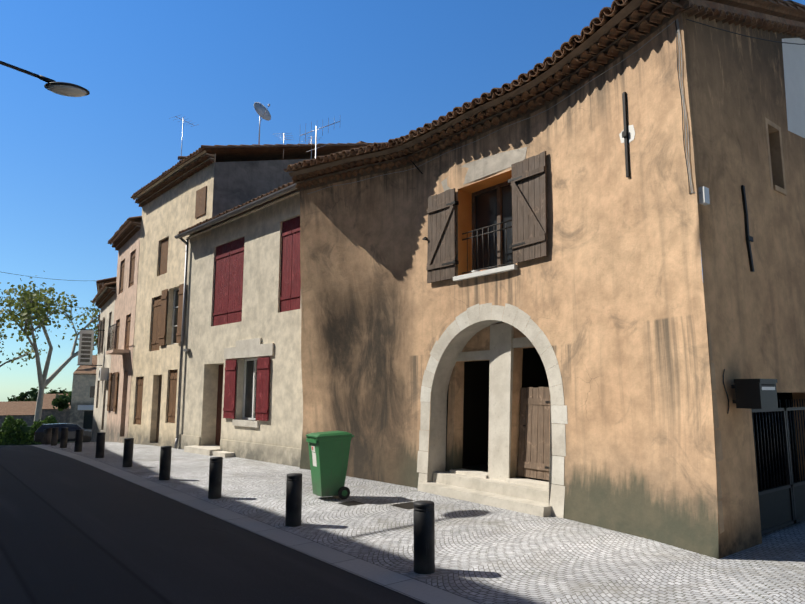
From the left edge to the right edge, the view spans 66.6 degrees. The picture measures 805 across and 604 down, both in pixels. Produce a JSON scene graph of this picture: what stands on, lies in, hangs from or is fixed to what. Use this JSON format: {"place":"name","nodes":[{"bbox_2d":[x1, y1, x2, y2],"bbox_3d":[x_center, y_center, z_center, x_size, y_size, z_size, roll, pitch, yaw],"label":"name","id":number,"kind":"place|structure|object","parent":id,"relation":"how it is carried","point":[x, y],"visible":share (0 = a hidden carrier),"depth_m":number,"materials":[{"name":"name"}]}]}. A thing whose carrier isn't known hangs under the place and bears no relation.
{"place":"outdoors","nodes":[
{"label":"outdoors","id":0,"kind":"place"},
{"bbox_2d":[0,61,89,96],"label":"street lamp","id":1,"kind":"object","parent":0,"point":[65,89],"visible":1,"depth_m":10.98,"materials":[{"name":"black metal"}]},
{"bbox_2d":[0,445,423,603],"bbox_3d":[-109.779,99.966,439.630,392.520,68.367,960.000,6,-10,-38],"label":"road","id":2,"kind":"structure","parent":0,"point":[73,531],"depth_m":6.63,"materials":[{"name":"black asphalt"}]},
{"bbox_2d":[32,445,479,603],"bbox_3d":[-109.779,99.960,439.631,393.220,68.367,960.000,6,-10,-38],"label":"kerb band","id":3,"kind":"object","parent":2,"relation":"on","point":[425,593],"visible":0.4,"depth_m":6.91,"materials":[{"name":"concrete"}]},
{"bbox_2d":[177,193,302,466],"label":"grey house walls","id":4,"kind":"structure","parent":0,"point":[276,437],"depth_m":16.53,"materials":[{"name":"beige paint"}]},
{"bbox_2d":[184,338,273,457],"bbox_3d":[-4.678,2.611,16.685,0.985,3.100,4.137,6,-10,-38],"label":"stone surround","id":5,"kind":"object","parent":4,"relation":"attached to","point":[254,347],"visible":0.5,"depth_m":16.54,"materials":[{"name":"beige stone"}]},
{"bbox_2d":[174,181,299,448],"bbox_3d":[-1.428,-0.168,19.968,9.990,9.556,7.706,6,-10,-38],"label":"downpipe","id":6,"kind":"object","parent":4,"relation":"on","point":[282,192],"depth_m":17.83,"materials":[{"name":"grey metal"}]},
{"bbox_2d":[213,216,300,420],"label":"red shutters","id":7,"kind":"object","parent":4,"relation":"attached to","point":[228,284],"visible":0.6,"depth_m":16.66,"materials":[{"name":"red wood"}]},
{"bbox_2d":[31,445,480,603],"bbox_3d":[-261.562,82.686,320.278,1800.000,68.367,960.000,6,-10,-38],"label":"ground","id":8,"kind":"structure","parent":0,"point":[284,545],"depth_m":6.95,"materials":[{"name":"concrete"}]},
{"bbox_2d":[0,401,36,446],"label":"distant house","id":9,"kind":"structure","parent":8,"relation":"on","point":[25,410],"depth_m":122.41,"materials":[{"name":"paint"}]},
{"bbox_2d":[7,386,38,401],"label":"tree","id":10,"kind":"object","parent":8,"relation":"on","point":[32,395],"visible":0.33,"depth_m":138.03,"materials":[{"name":"green plant"}]},
{"bbox_2d":[0,302,46,369],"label":"plane tree","id":11,"kind":"object","parent":8,"relation":"on","point":[28,354],"visible":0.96,"depth_m":73.48,"materials":[{"name":"green plant"}]},
{"bbox_2d":[0,414,59,444],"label":"hedge","id":12,"kind":"object","parent":8,"relation":"on","point":[19,432],"visible":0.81,"depth_m":62.83,"materials":[{"name":"green plant"}]},
{"bbox_2d":[0,271,100,423],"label":"plane tree","id":13,"kind":"object","parent":8,"relation":"on","point":[37,310],"visible":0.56,"depth_m":70.05,"materials":[{"name":"green plant"}]},
{"bbox_2d":[41,394,70,442],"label":"distant house","id":14,"kind":"structure","parent":8,"relation":"on","point":[63,416],"depth_m":106.00,"materials":[{"name":"pink paint"}]},
{"bbox_2d":[44,387,70,393],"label":"tree","id":15,"kind":"object","parent":8,"relation":"on","point":[58,392],"visible":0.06,"depth_m":127.03,"materials":[{"name":"green plant"}]},
{"bbox_2d":[51,392,71,410],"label":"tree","id":16,"kind":"object","parent":8,"relation":"on","point":[61,402],"visible":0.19,"depth_m":99.68,"materials":[{"name":"green plant"}]},
{"bbox_2d":[68,355,96,442],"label":"street house","id":17,"kind":"structure","parent":8,"relation":"on","point":[82,396],"depth_m":75.51,"materials":[{"name":"beige paint"}]},
{"bbox_2d":[96,277,116,343],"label":"cream house","id":18,"kind":"structure","parent":8,"relation":"on","point":[100,283],"depth_m":32.45,"materials":[{"name":"paint"}]},
{"bbox_2d":[0,0,804,401],"label":"sky","id":19,"kind":"structure","parent":0,"point":[71,168],"materials":[{"name":"blue"}]},
{"bbox_2d":[42,442,804,603],"bbox_3d":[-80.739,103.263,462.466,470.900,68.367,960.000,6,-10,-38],"label":"pavement","id":20,"kind":"structure","parent":0,"point":[485,554],"depth_m":6.89,"materials":[{"name":"grey stone"}]},
{"bbox_2d":[45,428,51,444],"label":"bollard","id":21,"kind":"object","parent":20,"relation":"on","point":[48,436],"visible":0.94,"depth_m":24.48,"materials":[{"name":"metal"}]},
{"bbox_2d":[51,427,57,445],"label":"bollard","id":22,"kind":"object","parent":20,"relation":"on","point":[54,437],"visible":0.98,"depth_m":22.33,"materials":[{"name":"metal"}]},
{"bbox_2d":[34,423,91,443],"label":"parked car","id":23,"kind":"object","parent":20,"relation":"on","point":[71,427],"visible":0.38,"depth_m":44.21,"materials":[{"name":"grey paint"}]},
{"bbox_2d":[60,428,67,447],"bbox_3d":[-11.194,4.490,20.285,0.208,0.652,0.208,6,-10,-38],"label":"bollard","id":24,"kind":"object","parent":20,"relation":"on","point":[64,438],"visible":0.98,"depth_m":20.21,"materials":[{"name":"metal"}]},
{"bbox_2d":[74,429,83,451],"bbox_3d":[-9.613,4.111,18.215,0.208,0.652,0.208,6,-10,-38],"label":"bollard","id":25,"kind":"object","parent":20,"relation":"on","point":[78,440],"visible":0.98,"depth_m":18.14,"materials":[{"name":"metal"}]},
{"bbox_2d":[95,432,105,457],"bbox_3d":[-7.973,3.775,16.185,0.208,0.652,0.208,6,-10,-38],"label":"bollard","id":26,"kind":"object","parent":20,"relation":"on","point":[100,444],"visible":1,"depth_m":16.11,"materials":[{"name":"metal"}]},
{"bbox_2d":[91,282,115,441],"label":"pale house","id":27,"kind":"structure","parent":20,"relation":"on","point":[104,299],"depth_m":28.96,"materials":[{"name":"paint"}]},
{"bbox_2d":[2,272,95,308],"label":"overhead wires","id":28,"kind":"object","parent":27,"relation":"attached to","point":[45,303],"visible":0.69,"depth_m":30.60,"materials":[{"name":"grey"}]},
{"bbox_2d":[77,329,104,365],"bbox_3d":[-14.843,2.163,29.204,1.080,1.720,0.060,5,-10,-31],"label":"hanging shop sign","id":29,"kind":"object","parent":27,"relation":"attached to","point":[85,351],"visible":1,"depth_m":29.08,"materials":[{"name":"white metal"}]},
{"bbox_2d":[98,368,108,380],"bbox_3d":[-13.217,3.194,27.099,0.330,0.550,0.800,5,-10,-31],"label":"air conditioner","id":30,"kind":"object","parent":27,"relation":"attached to","point":[103,374],"visible":1,"depth_m":26.79,"materials":[{"name":"metal"}]},
{"bbox_2d":[122,438,133,466],"bbox_3d":[-6.331,3.473,14.154,0.208,0.652,0.208,6,-10,-38],"label":"bollard","id":31,"kind":"object","parent":20,"relation":"on","point":[128,452],"visible":1,"depth_m":14.08,"materials":[{"name":"metal"}]},
{"bbox_2d":[105,216,156,442],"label":"pink house","id":32,"kind":"structure","parent":20,"relation":"on","point":[125,239],"depth_m":24.50,"materials":[{"name":"paint"}]},
{"bbox_2d":[159,446,171,479],"bbox_3d":[-4.688,3.178,12.121,0.208,0.652,0.208,6,-10,-38],"label":"bollard","id":33,"kind":"object","parent":20,"relation":"on","point":[165,463],"visible":1,"depth_m":12.04,"materials":[{"name":"metal"}]},
{"bbox_2d":[128,176,218,448],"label":"cream house walls","id":34,"kind":"structure","parent":20,"relation":"on","point":[166,215],"depth_m":21.30,"materials":[{"name":"beige paint"}]},
{"bbox_2d":[135,237,183,442],"bbox_3d":[-8.205,1.242,21.014,0.369,7.050,4.263,6,-10,-38],"label":"cream house joinery","id":35,"kind":"object","parent":34,"relation":"attached to","point":[159,321],"visible":0.71,"depth_m":20.80,"materials":[{"name":"brown wood"}]},
{"bbox_2d":[169,102,319,158],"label":"rooftop antennas","id":36,"kind":"object","parent":34,"relation":"on","point":[261,110],"visible":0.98,"depth_m":20.55,"materials":[{"name":"silver metal"}]},
{"bbox_2d":[131,141,365,206],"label":"roof eaves","id":37,"kind":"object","parent":34,"relation":"on","point":[165,181],"depth_m":21.55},
{"bbox_2d":[180,142,375,242],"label":"house","id":38,"kind":"structure","parent":34,"relation":"attached to","point":[226,177],"depth_m":19.75,"materials":[{"name":"beige paint"}]},
{"bbox_2d":[208,457,222,498],"bbox_3d":[-3.070,2.881,10.069,0.208,0.652,0.208,6,-10,-38],"label":"bollard","id":39,"kind":"object","parent":20,"relation":"on","point":[215,478],"visible":1,"depth_m":9.99,"materials":[{"name":"metal"}]},
{"bbox_2d":[285,473,301,526],"bbox_3d":[-1.423,2.587,8.039,0.208,0.652,0.208,6,-10,-38],"label":"bollard","id":40,"kind":"object","parent":20,"relation":"on","point":[293,516],"visible":1,"depth_m":7.96,"materials":[{"name":"metal"}]},
{"bbox_2d":[306,431,353,499],"bbox_3d":[-1.192,2.671,10.068,0.680,1.060,0.502,5,-10,-30],"label":"wheelie bin","id":41,"kind":"object","parent":20,"relation":"on","point":[329,454],"visible":1,"depth_m":9.89,"materials":[{"name":"green plastic"}]},
{"bbox_2d":[339,501,413,508],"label":"drain covers","id":42,"kind":"object","parent":20,"relation":"on","point":[408,505],"visible":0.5,"depth_m":9.42,"materials":[{"name":"metal"}]},
{"bbox_2d":[413,500,434,573],"bbox_3d":[0.211,2.292,6.001,0.208,0.652,0.208,6,-10,-38],"label":"bollard","id":43,"kind":"object","parent":20,"relation":"on","point":[424,532],"visible":1,"depth_m":5.92,"materials":[{"name":"metal"}]},
{"bbox_2d":[418,323,551,516],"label":"house pier steps","id":44,"kind":"structure","parent":20,"relation":"on","point":[496,485],"depth_m":10.14,"materials":[{"name":"beige stone"}]},
{"bbox_2d":[300,12,804,558],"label":"house walls","id":45,"kind":"structure","parent":0,"point":[616,296],"depth_m":8.23,"materials":[{"name":"beige paint"}]},
{"bbox_2d":[422,151,547,282],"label":"window shutters","id":46,"kind":"object","parent":45,"relation":"attached to","point":[527,181],"visible":1,"depth_m":9.86,"materials":[{"name":"brown wood"}]},
{"bbox_2d":[453,181,517,280],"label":"house window","id":47,"kind":"structure","parent":45,"relation":"in","point":[492,238],"depth_m":10.81,"materials":[{"name":"brown wood"}]},
{"bbox_2d":[427,170,550,495],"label":"house recesses","id":48,"kind":"object","parent":45,"relation":"in","point":[459,427],"visible":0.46,"depth_m":11.14,"materials":[{"name":"brown paint"}]},
{"bbox_2d":[417,303,567,517],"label":"house arch stones","id":49,"kind":"object","parent":45,"relation":"attached to","point":[540,343],"visible":1,"depth_m":9.52,"materials":[{"name":"beige stone"}]},
{"bbox_2d":[517,387,549,479],"bbox_3d":[2.188,2.064,9.724,0.202,1.427,0.909,6,-10,-38],"label":"wooden door","id":50,"kind":"structure","parent":45,"relation":"in","point":[533,449],"depth_m":9.80,"materials":[{"name":"brown wood"}]},
{"bbox_2d":[284,0,804,190],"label":"house roof","id":51,"kind":"structure","parent":45,"relation":"on","point":[617,29],"depth_m":9.53,"materials":[{"name":"brown tile"}]},
{"bbox_2d":[300,118,339,158],"bbox_3d":[-2.092,-3.356,15.344,1.198,2.553,0.030,-4,-9,25],"label":"tv antenna","id":52,"kind":"object","parent":51,"relation":"attached to","point":[316,136],"visible":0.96,"depth_m":15.46,"materials":[{"name":"silver metal"}]},
{"bbox_2d":[308,19,804,271],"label":"house ironwork cables","id":53,"kind":"object","parent":45,"relation":"attached to","point":[627,134],"visible":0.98,"depth_m":7.70,"materials":[{"name":"black metal"}]},
{"bbox_2d":[441,147,723,533],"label":"exposed house stones","id":54,"kind":"object","parent":45,"relation":"in","point":[486,166],"visible":0.95,"depth_m":10.12,"materials":[{"name":"beige stone"}]},
{"bbox_2d":[723,369,777,413],"bbox_3d":[3.898,1.002,6.868,0.526,0.497,0.372,6,-10,-38],"label":"mailbox","id":55,"kind":"object","parent":45,"relation":"attached to","point":[755,393],"visible":0.96,"depth_m":6.73,"materials":[{"name":"black paint"}]},
{"bbox_2d":[752,392,804,534],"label":"gate","id":56,"kind":"structure","parent":45,"relation":"attached to","point":[779,438],"depth_m":8.08,"materials":[{"name":"grey metal"}]},
{"bbox_2d":[765,38,804,196],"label":"house side window","id":57,"kind":"structure","parent":45,"relation":"in","point":[794,64],"depth_m":9.31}
]}

